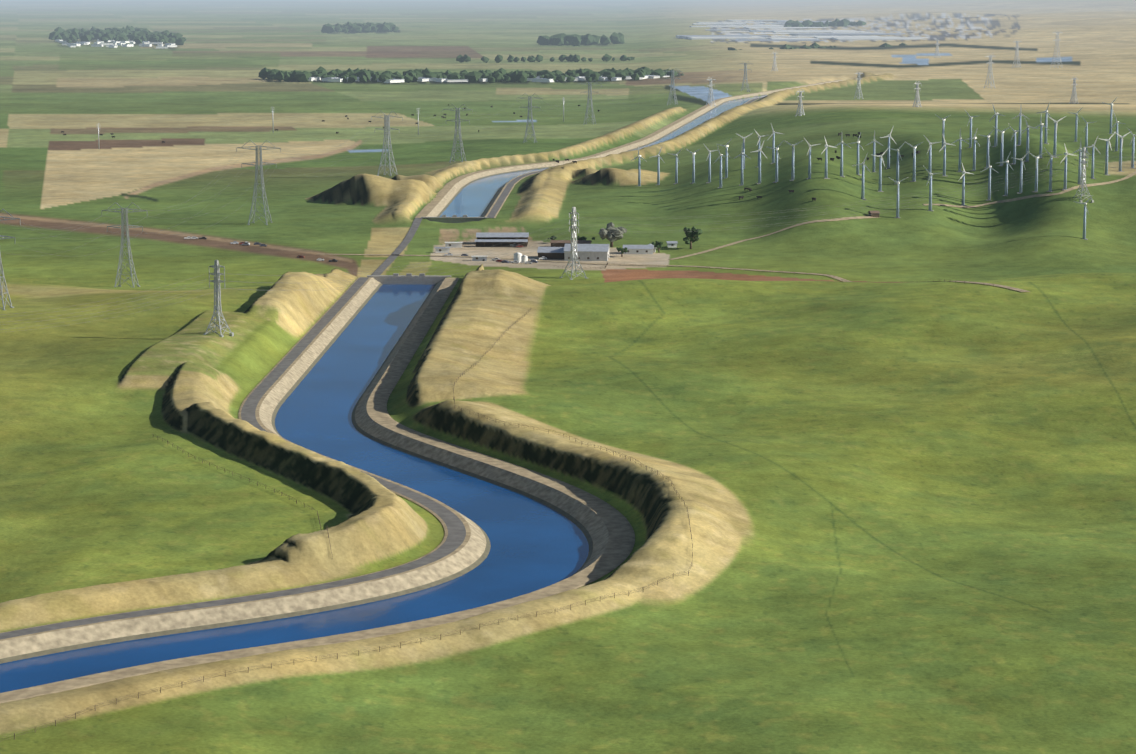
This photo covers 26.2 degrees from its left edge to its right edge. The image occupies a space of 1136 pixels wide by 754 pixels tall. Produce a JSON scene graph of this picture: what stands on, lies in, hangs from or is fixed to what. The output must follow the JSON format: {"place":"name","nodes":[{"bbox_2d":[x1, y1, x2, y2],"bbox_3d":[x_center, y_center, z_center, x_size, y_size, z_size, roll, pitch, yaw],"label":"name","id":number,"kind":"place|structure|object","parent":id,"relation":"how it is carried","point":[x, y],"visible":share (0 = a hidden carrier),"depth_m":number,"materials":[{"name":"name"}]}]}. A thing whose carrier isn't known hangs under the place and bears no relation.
{"place":"outdoors","nodes":[
{"label":"outdoors","id":0,"kind":"place"},
{"bbox_2d":[0,284,588,692],"bbox_3d":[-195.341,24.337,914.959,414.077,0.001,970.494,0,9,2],"label":"canal water","id":1,"kind":"structure","parent":0,"point":[535,545],"depth_m":764.39,"materials":[{"name":"blue liquid"}]},
{"bbox_2d":[0,277,634,702],"bbox_3d":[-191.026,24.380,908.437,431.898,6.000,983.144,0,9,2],"label":"canal bank","id":2,"kind":"structure","parent":0,"point":[604,527],"depth_m":724.13,"materials":[{"name":"concrete"}]},
{"bbox_2d":[367,273,450,284],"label":"canal headwall","id":3,"kind":"object","parent":2,"relation":"on","point":[406,280],"visible":0.92,"depth_m":1391.00,"materials":[{"name":"concrete"}]},
{"bbox_2d":[372,218,422,274],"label":"road","id":4,"kind":"structure","parent":0,"point":[394,255],"depth_m":1597.95,"materials":[{"name":"grey asphalt"}]},
{"bbox_2d":[0,0,1135,753],"bbox_3d":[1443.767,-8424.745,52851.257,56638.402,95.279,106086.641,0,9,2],"label":"terrain ground","id":5,"kind":"structure","parent":0,"point":[910,510],"depth_m":1014.98,"materials":[{"name":"green plant"}]},
{"bbox_2d":[0,209,20,309],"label":"pylon","id":6,"kind":"object","parent":5,"relation":"on","point":[1,289],"visible":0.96,"depth_m":1163.45,"materials":[{"name":"silver metal"}]},
{"bbox_2d":[13,66,743,255],"bbox_3d":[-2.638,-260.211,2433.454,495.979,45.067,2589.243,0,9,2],"label":"power line wires","id":7,"kind":"object","parent":6,"relation":"attached to","point":[313,161],"visible":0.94,"depth_m":1795.26,"materials":[{"name":"grey"}]},
{"bbox_2d":[55,39,176,47],"bbox_3d":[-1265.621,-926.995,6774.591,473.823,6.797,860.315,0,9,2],"label":"town houses","id":8,"kind":"structure","parent":5,"relation":"on","point":[98,43],"depth_m":6643.56,"materials":[{"name":"white paint"}]},
{"bbox_2d":[49,25,185,44],"bbox_3d":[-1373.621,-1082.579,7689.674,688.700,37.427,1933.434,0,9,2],"label":"treeline","id":9,"kind":"object","parent":5,"relation":"on","point":[136,35],"visible":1,"depth_m":7266.27,"materials":[{"name":"green plant"}]},
{"bbox_2d":[101,202,146,287],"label":"pylon","id":10,"kind":"object","parent":5,"relation":"on","point":[122,227],"visible":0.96,"depth_m":1372.31,"materials":[{"name":"silver metal"}]},
{"bbox_2d":[203,260,233,336],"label":"pylon","id":11,"kind":"object","parent":5,"relation":"on","point":[216,281],"visible":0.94,"depth_m":1078.31,"materials":[{"name":"silver metal"}]},
{"bbox_2d":[2,156,1127,331],"bbox_3d":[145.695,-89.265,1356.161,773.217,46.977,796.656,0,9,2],"label":"power line wires","id":12,"kind":"object","parent":11,"relation":"attached to","point":[515,250],"visible":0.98,"depth_m":1304.98,"materials":[{"name":"grey metal"}]},
{"bbox_2d":[154,434,331,553],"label":"bank fence","id":13,"kind":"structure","parent":5,"relation":"on","point":[263,486],"depth_m":792.70,"materials":[{"name":"brown"}]},
{"bbox_2d":[236,140,280,224],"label":"pylon","id":14,"kind":"object","parent":5,"relation":"on","point":[261,175],"visible":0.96,"depth_m":1741.39,"materials":[{"name":"silver metal"}]},
{"bbox_2d":[2,436,692,738],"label":"fence","id":15,"kind":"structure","parent":5,"relation":"on","point":[399,642],"depth_m":614.02,"materials":[{"name":"brown"}]},
{"bbox_2d":[321,21,398,32],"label":"treeline","id":16,"kind":"object","parent":5,"relation":"on","point":[348,26],"visible":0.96,"depth_m":8456.24,"materials":[{"name":"green plant"}]},
{"bbox_2d":[371,112,402,175],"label":"pylon","id":17,"kind":"object","parent":5,"relation":"on","point":[387,123],"visible":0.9,"depth_m":2153.28,"materials":[{"name":"silver metal"}]},
{"bbox_2d":[445,242,462,247],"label":"building","id":18,"kind":"structure","parent":5,"relation":"on","point":[454,244],"depth_m":1602.83,"materials":[{"name":"white paint"}]},
{"bbox_2d":[421,215,487,222],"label":"canal headwall","id":19,"kind":"object","parent":5,"relation":"on","point":[452,219],"visible":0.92,"depth_m":1740.68,"materials":[{"name":"concrete"}]},
{"bbox_2d":[443,104,471,161],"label":"pylon","id":20,"kind":"object","parent":5,"relation":"on","point":[456,120],"visible":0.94,"depth_m":2284.27,"materials":[{"name":"silver metal"}]},
{"bbox_2d":[259,66,683,82],"bbox_3d":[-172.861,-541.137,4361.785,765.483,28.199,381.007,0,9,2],"label":"tree row","id":21,"kind":"object","parent":5,"relation":"on","point":[409,76],"visible":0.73,"depth_m":4270.90,"materials":[{"name":"green plant"}]},
{"bbox_2d":[308,74,677,82],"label":"town houses","id":22,"kind":"structure","parent":5,"relation":"on","point":[420,79],"depth_m":4238.94,"materials":[{"name":"white paint"}]},
{"bbox_2d":[475,239,527,246],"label":"open shed","id":23,"kind":"structure","parent":5,"relation":"on","point":[493,242],"depth_m":1608.19,"materials":[{"name":"grey metal"}]},
{"bbox_2d":[476,232,528,243],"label":"farm pole barn","id":24,"kind":"structure","parent":5,"relation":"on","point":[500,236],"depth_m":1623.98,"materials":[{"name":"grey metal"}]},
{"bbox_2d":[453,312,562,435],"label":"fence","id":25,"kind":"object","parent":5,"relation":"on","point":[475,365],"visible":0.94,"depth_m":952.10,"materials":[{"name":"brown"}]},
{"bbox_2d":[521,93,540,142],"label":"pylon","id":26,"kind":"object","parent":5,"relation":"on","point":[529,114],"visible":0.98,"depth_m":2544.19,"materials":[{"name":"silver metal"}]},
{"bbox_2d":[456,54,634,62],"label":"treeline","id":27,"kind":"object","parent":5,"relation":"on","point":[538,58],"visible":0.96,"depth_m":5314.16,"materials":[{"name":"green plant"}]},
{"bbox_2d":[537,247,563,258],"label":"farm barn","id":28,"kind":"structure","parent":5,"relation":"on","point":[553,252],"depth_m":1536.36,"materials":[{"name":"grey"}]},
{"bbox_2d":[550,240,591,246],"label":"shed","id":29,"kind":"structure","parent":5,"relation":"on","point":[561,243],"depth_m":1602.25,"materials":[{"name":"brown"}]},
{"bbox_2d":[559,207,586,279],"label":"pylon","id":30,"kind":"object","parent":5,"relation":"on","point":[573,226],"visible":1,"depth_m":1434.77,"materials":[{"name":"silver metal"}]},
{"bbox_2d":[536,32,624,45],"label":"treeline","id":31,"kind":"object","parent":5,"relation":"on","point":[561,39],"visible":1,"depth_m":6741.12,"materials":[{"name":"green plant"}]},
{"bbox_2d":[564,244,609,260],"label":"farm barn","id":32,"kind":"structure","parent":5,"relation":"on","point":[592,252],"depth_m":1527.11,"materials":[{"name":"metal"}]},
{"bbox_2d":[578,79,601,124],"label":"pylon","id":33,"kind":"object","parent":5,"relation":"on","point":[589,84],"visible":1,"depth_m":2944.49,"materials":[{"name":"silver metal"}]},
{"bbox_2d":[598,222,626,246],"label":"farm tree","id":34,"kind":"object","parent":5,"relation":"on","point":[611,233],"visible":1,"depth_m":1595.90,"materials":[{"name":"green plant"}]},
{"bbox_2d":[623,245,653,253],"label":"farm house","id":35,"kind":"structure","parent":5,"relation":"on","point":[639,249],"depth_m":1563.40,"materials":[{"name":"white paint"}]},
{"bbox_2d":[631,146,645,185],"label":"wind turbine","id":36,"kind":"object","parent":5,"relation":"on","point":[639,176],"visible":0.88,"depth_m":1956.38,"materials":[{"name":"paint"}]},
{"bbox_2d":[652,147,664,184],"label":"wind turbine","id":37,"kind":"object","parent":5,"relation":"on","point":[658,173],"visible":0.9,"depth_m":1955.88,"materials":[{"name":"paint"}]},
{"bbox_2d":[665,68,681,104],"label":"pylon","id":38,"kind":"object","parent":5,"relation":"on","point":[672,79],"visible":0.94,"depth_m":3373.65,"materials":[{"name":"silver metal"}]},
{"bbox_2d":[683,226,701,248],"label":"farm tree","id":39,"kind":"object","parent":5,"relation":"on","point":[694,234],"visible":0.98,"depth_m":1582.04,"materials":[{"name":"green plant"}]},
{"bbox_2d":[685,148,699,183],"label":"wind turbine","id":40,"kind":"object","parent":5,"relation":"on","point":[693,171],"visible":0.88,"depth_m":1894.30,"materials":[{"name":"paint"}]},
{"bbox_2d":[705,146,716,182],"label":"wind turbine","id":41,"kind":"object","parent":5,"relation":"on","point":[709,169],"visible":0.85,"depth_m":1857.64,"materials":[{"name":"paint"}]},
{"bbox_2d":[706,77,715,106],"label":"pylon","id":42,"kind":"object","parent":5,"relation":"on","point":[710,85],"visible":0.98,"depth_m":3331.44,"materials":[{"name":"silver metal"}]},
{"bbox_2d":[714,146,730,187],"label":"wind turbine","id":43,"kind":"object","parent":5,"relation":"on","point":[720,178],"visible":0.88,"depth_m":1809.77,"materials":[{"name":"paint"}]},
{"bbox_2d":[718,138,731,178],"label":"wind turbine","id":44,"kind":"object","parent":5,"relation":"on","point":[726,163],"visible":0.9,"depth_m":1858.94,"materials":[{"name":"paint"}]},
{"bbox_2d":[733,147,750,185],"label":"wind turbine","id":45,"kind":"object","parent":5,"relation":"on","point":[742,153],"visible":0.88,"depth_m":1802.87,"materials":[{"name":"paint"}]},
{"bbox_2d":[753,141,766,183],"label":"wind turbine","id":46,"kind":"object","parent":5,"relation":"on","point":[759,173],"visible":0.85,"depth_m":1791.16,"materials":[{"name":"paint"}]},
{"bbox_2d":[768,141,782,182],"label":"wind turbine","id":47,"kind":"object","parent":5,"relation":"on","point":[776,170],"visible":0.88,"depth_m":1769.64,"materials":[{"name":"paint"}]},
{"bbox_2d":[769,124,782,163],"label":"wind turbine","id":48,"kind":"object","parent":5,"relation":"on","point":[773,150],"visible":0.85,"depth_m":1892.39,"materials":[{"name":"paint"}]},
{"bbox_2d":[784,140,802,180],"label":"wind turbine","id":49,"kind":"object","parent":5,"relation":"on","point":[792,175],"visible":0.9,"depth_m":1749.13,"materials":[{"name":"paint"}]},
{"bbox_2d":[795,89,804,115],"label":"pylon","id":50,"kind":"object","parent":5,"relation":"on","point":[800,96],"visible":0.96,"depth_m":2464.92,"materials":[{"name":"silver metal"}]},
{"bbox_2d":[607,263,993,286],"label":"fence","id":51,"kind":"object","parent":5,"relation":"on","point":[812,274],"depth_m":1450.58,"materials":[{"name":"brown"}]},
{"bbox_2d":[676,20,927,40],"bbox_3d":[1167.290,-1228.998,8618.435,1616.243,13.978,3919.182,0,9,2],"label":"industrial warehouses","id":52,"kind":"structure","parent":5,"relation":"on","point":[817,35],"depth_m":7540.42,"materials":[{"name":"white paint"}]},
{"bbox_2d":[804,138,818,178],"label":"wind turbine","id":53,"kind":"object","parent":5,"relation":"on","point":[809,168],"visible":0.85,"depth_m":1735.78,"materials":[{"name":"paint"}]},
{"bbox_2d":[728,43,907,49],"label":"treeline","id":54,"kind":"object","parent":5,"relation":"on","point":[813,45],"visible":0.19,"depth_m":6003.05,"materials":[{"name":"green plant"}]},
{"bbox_2d":[784,18,865,26],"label":"treeline","id":55,"kind":"object","parent":5,"relation":"on","point":[836,22],"visible":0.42,"depth_m":8887.61,"materials":[{"name":"green plant"}]},
{"bbox_2d":[821,136,836,178],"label":"wind turbine","id":56,"kind":"object","parent":5,"relation":"on","point":[825,150],"visible":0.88,"depth_m":1732.65,"materials":[{"name":"paint"}]},
{"bbox_2d":[832,135,850,176],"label":"wind turbine","id":57,"kind":"object","parent":5,"relation":"on","point":[841,164],"visible":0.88,"depth_m":1750.53,"materials":[{"name":"paint"}]},
{"bbox_2d":[848,133,863,175],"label":"wind turbine","id":58,"kind":"object","parent":5,"relation":"on","point":[857,166],"visible":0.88,"depth_m":1785.54,"materials":[{"name":"paint"}]},
{"bbox_2d":[852,153,869,199],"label":"wind turbine","id":59,"kind":"object","parent":5,"relation":"on","point":[862,187],"visible":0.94,"depth_m":1696.20,"materials":[{"name":"paint"}]},
{"bbox_2d":[865,131,881,171],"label":"wind turbine","id":60,"kind":"object","parent":5,"relation":"on","point":[873,166],"visible":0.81,"depth_m":1837.91,"materials":[{"name":"paint"}]},
{"bbox_2d":[873,149,887,191],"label":"wind turbine","id":61,"kind":"object","parent":5,"relation":"on","point":[880,175],"visible":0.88,"depth_m":1734.82,"materials":[{"name":"paint"}]},
{"bbox_2d":[880,126,895,168],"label":"wind turbine","id":62,"kind":"object","parent":5,"relation":"on","point":[888,157],"visible":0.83,"depth_m":1862.63,"materials":[{"name":"paint"}]},
{"bbox_2d":[888,142,904,183],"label":"wind turbine","id":63,"kind":"object","parent":5,"relation":"on","point":[897,170],"visible":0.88,"depth_m":1759.54,"materials":[{"name":"paint"}]},
{"bbox_2d":[889,177,907,217],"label":"wind turbine","id":64,"kind":"object","parent":5,"relation":"on","point":[897,206],"visible":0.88,"depth_m":1653.06,"materials":[{"name":"paint"}]},
{"bbox_2d":[906,142,922,181],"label":"wind turbine","id":65,"kind":"object","parent":5,"relation":"on","point":[914,164],"visible":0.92,"depth_m":1759.33,"materials":[{"name":"paint"}]},
{"bbox_2d":[913,81,920,106],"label":"pylon","id":66,"kind":"object","parent":5,"relation":"on","point":[917,88],"visible":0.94,"depth_m":2546.76,"materials":[{"name":"silver metal"}]},
{"bbox_2d":[923,165,938,210],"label":"wind turbine","id":67,"kind":"object","parent":5,"relation":"on","point":[930,194],"visible":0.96,"depth_m":1673.90,"materials":[{"name":"paint"}]},
{"bbox_2d":[924,135,939,178],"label":"wind turbine","id":68,"kind":"object","parent":5,"relation":"on","point":[929,150],"visible":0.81,"depth_m":1762.73,"materials":[{"name":"paint"}]},
{"bbox_2d":[939,136,955,175],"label":"wind turbine","id":69,"kind":"object","parent":5,"relation":"on","point":[944,161],"visible":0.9,"depth_m":1773.60,"materials":[{"name":"paint"}]},
{"bbox_2d":[951,128,968,172],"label":"wind turbine","id":70,"kind":"object","parent":5,"relation":"on","point":[959,164],"visible":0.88,"depth_m":1788.99,"materials":[{"name":"paint"}]},
{"bbox_2d":[958,164,972,205],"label":"wind turbine","id":71,"kind":"object","parent":5,"relation":"on","point":[963,190],"visible":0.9,"depth_m":1706.19,"materials":[{"name":"paint"}]},
{"bbox_2d":[965,110,976,147],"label":"wind turbine","id":72,"kind":"object","parent":5,"relation":"on","point":[970,140],"visible":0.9,"depth_m":1894.51,"materials":[{"name":"paint"}]},
{"bbox_2d":[964,128,979,170],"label":"wind turbine","id":73,"kind":"object","parent":5,"relation":"on","point":[974,155],"visible":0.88,"depth_m":1790.69,"materials":[{"name":"paint"}]},
{"bbox_2d":[978,129,993,167],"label":"wind turbine","id":74,"kind":"object","parent":5,"relation":"on","point":[987,156],"visible":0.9,"depth_m":1786.45,"materials":[{"name":"paint"}]},
{"bbox_2d":[984,53,994,88],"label":"pylon","id":75,"kind":"object","parent":5,"relation":"on","point":[990,73],"visible":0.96,"depth_m":3742.04,"materials":[{"name":"silver metal"}]},
{"bbox_2d":[981,156,998,200],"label":"wind turbine","id":76,"kind":"object","parent":5,"relation":"on","point":[989,186],"visible":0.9,"depth_m":1715.64,"materials":[{"name":"paint"}]},
{"bbox_2d":[990,104,1004,146],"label":"wind turbine","id":77,"kind":"object","parent":5,"relation":"on","point":[995,138],"visible":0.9,"depth_m":1849.34,"materials":[{"name":"paint"}]},
{"bbox_2d":[993,126,1009,165],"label":"wind turbine","id":78,"kind":"object","parent":5,"relation":"on","point":[1001,154],"visible":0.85,"depth_m":1773.85,"materials":[{"name":"paint"}]},
{"bbox_2d":[999,151,1011,195],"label":"wind turbine","id":79,"kind":"object","parent":5,"relation":"on","point":[1006,179],"visible":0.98,"depth_m":1709.42,"materials":[{"name":"paint"}]},
{"bbox_2d":[1008,123,1022,164],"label":"wind turbine","id":80,"kind":"object","parent":5,"relation":"on","point":[1014,150],"visible":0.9,"depth_m":1760.36,"materials":[{"name":"paint"}]},
{"bbox_2d":[1011,153,1027,193],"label":"wind turbine","id":81,"kind":"object","parent":5,"relation":"on","point":[1021,172],"visible":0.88,"depth_m":1697.79,"materials":[{"name":"paint"}]},
{"bbox_2d":[1013,108,1028,145],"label":"wind turbine","id":82,"kind":"object","parent":5,"relation":"on","point":[1019,137],"visible":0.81,"depth_m":1802.59,"materials":[{"name":"paint"}]},
{"bbox_2d":[1022,116,1038,161],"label":"wind turbine","id":83,"kind":"object","parent":5,"relation":"on","point":[1027,146],"visible":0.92,"depth_m":1749.81,"materials":[{"name":"paint"}]},
{"bbox_2d":[1027,151,1044,191],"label":"wind turbine","id":84,"kind":"object","parent":5,"relation":"on","point":[1036,179],"visible":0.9,"depth_m":1683.89,"materials":[{"name":"paint"}]},
{"bbox_2d":[1033,117,1048,157],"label":"wind turbine","id":85,"kind":"object","parent":5,"relation":"on","point":[1040,148],"visible":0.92,"depth_m":1746.42,"materials":[{"name":"paint"}]},
{"bbox_2d":[1038,103,1051,143],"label":"wind turbine","id":86,"kind":"object","parent":5,"relation":"on","point":[1045,136],"visible":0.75,"depth_m":1790.46,"materials":[{"name":"paint"}]},
{"bbox_2d":[1045,149,1062,191],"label":"wind turbine","id":87,"kind":"object","parent":5,"relation":"on","point":[1050,179],"visible":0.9,"depth_m":1673.19,"materials":[{"name":"paint"}]},
{"bbox_2d":[1050,29,1062,67],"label":"pylon","id":88,"kind":"object","parent":5,"relation":"on","point":[1057,42],"visible":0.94,"depth_m":4556.14,"materials":[{"name":"silver metal"}]},
{"bbox_2d":[1049,116,1065,157],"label":"wind turbine","id":89,"kind":"object","parent":5,"relation":"on","point":[1055,137],"visible":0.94,"depth_m":1745.78,"materials":[{"name":"paint"}]},
{"bbox_2d":[1061,143,1076,189],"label":"wind turbine","id":90,"kind":"object","parent":5,"relation":"on","point":[1065,174],"visible":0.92,"depth_m":1671.65,"materials":[{"name":"paint"}]},
{"bbox_2d":[1072,141,1090,183],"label":"wind turbine","id":91,"kind":"object","parent":5,"relation":"on","point":[1079,171],"visible":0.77,"depth_m":1688.13,"materials":[{"name":"paint"}]},
{"bbox_2d":[1074,195,1092,239],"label":"wind turbine","id":92,"kind":"object","parent":5,"relation":"on","point":[1084,222],"visible":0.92,"depth_m":1561.87,"materials":[{"name":"paint"}]},
{"bbox_2d":[1074,147,1093,202],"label":"pylon","id":93,"kind":"object","parent":5,"relation":"on","point":[1083,167],"visible":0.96,"depth_m":1651.68,"materials":[{"name":"silver metal"}]},
{"bbox_2d":[1086,137,1099,178],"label":"wind turbine","id":94,"kind":"object","parent":5,"relation":"on","point":[1092,168],"visible":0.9,"depth_m":1712.73,"materials":[{"name":"paint"}]},
{"bbox_2d":[1098,131,1115,175],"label":"wind turbine","id":95,"kind":"object","parent":5,"relation":"on","point":[1106,164],"visible":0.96,"depth_m":1736.09,"materials":[{"name":"paint"}]},
{"bbox_2d":[1115,131,1131,171],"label":"wind turbine","id":96,"kind":"object","parent":5,"relation":"on","point":[1120,153],"visible":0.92,"depth_m":1755.86,"materials":[{"name":"paint"}]},
{"bbox_2d":[1128,129,1135,168],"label":"wind turbine","id":97,"kind":"object","parent":5,"relation":"on","point":[1133,144],"visible":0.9,"depth_m":1771.51,"materials":[{"name":"paint"}]},
{"bbox_2d":[439,95,766,216],"bbox_3d":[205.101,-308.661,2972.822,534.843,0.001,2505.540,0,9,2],"label":"canal water","id":98,"kind":"structure","parent":0,"point":[473,199],"depth_m":2058.09,"materials":[{"name":"blue liquid"}]},
{"bbox_2d":[415,80,842,217],"bbox_3d":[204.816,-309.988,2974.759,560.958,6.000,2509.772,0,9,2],"label":"canal bank","id":99,"kind":"structure","parent":0,"point":[439,204],"depth_m":2211.64,"materials":[{"name":"concrete"}]},
{"bbox_2d":[320,254,1030,291],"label":"dirt track","id":100,"kind":"structure","parent":0,"point":[1003,286],"depth_m":1494.01,"materials":[{"name":"brown soil"}]},
{"bbox_2d":[670,216,877,259],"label":"hill track","id":101,"kind":"structure","parent":0,"point":[847,218],"depth_m":1629.30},
{"bbox_2d":[923,171,1135,207],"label":"dirt road","id":102,"kind":"structure","parent":0,"point":[1064,191],"depth_m":1698.47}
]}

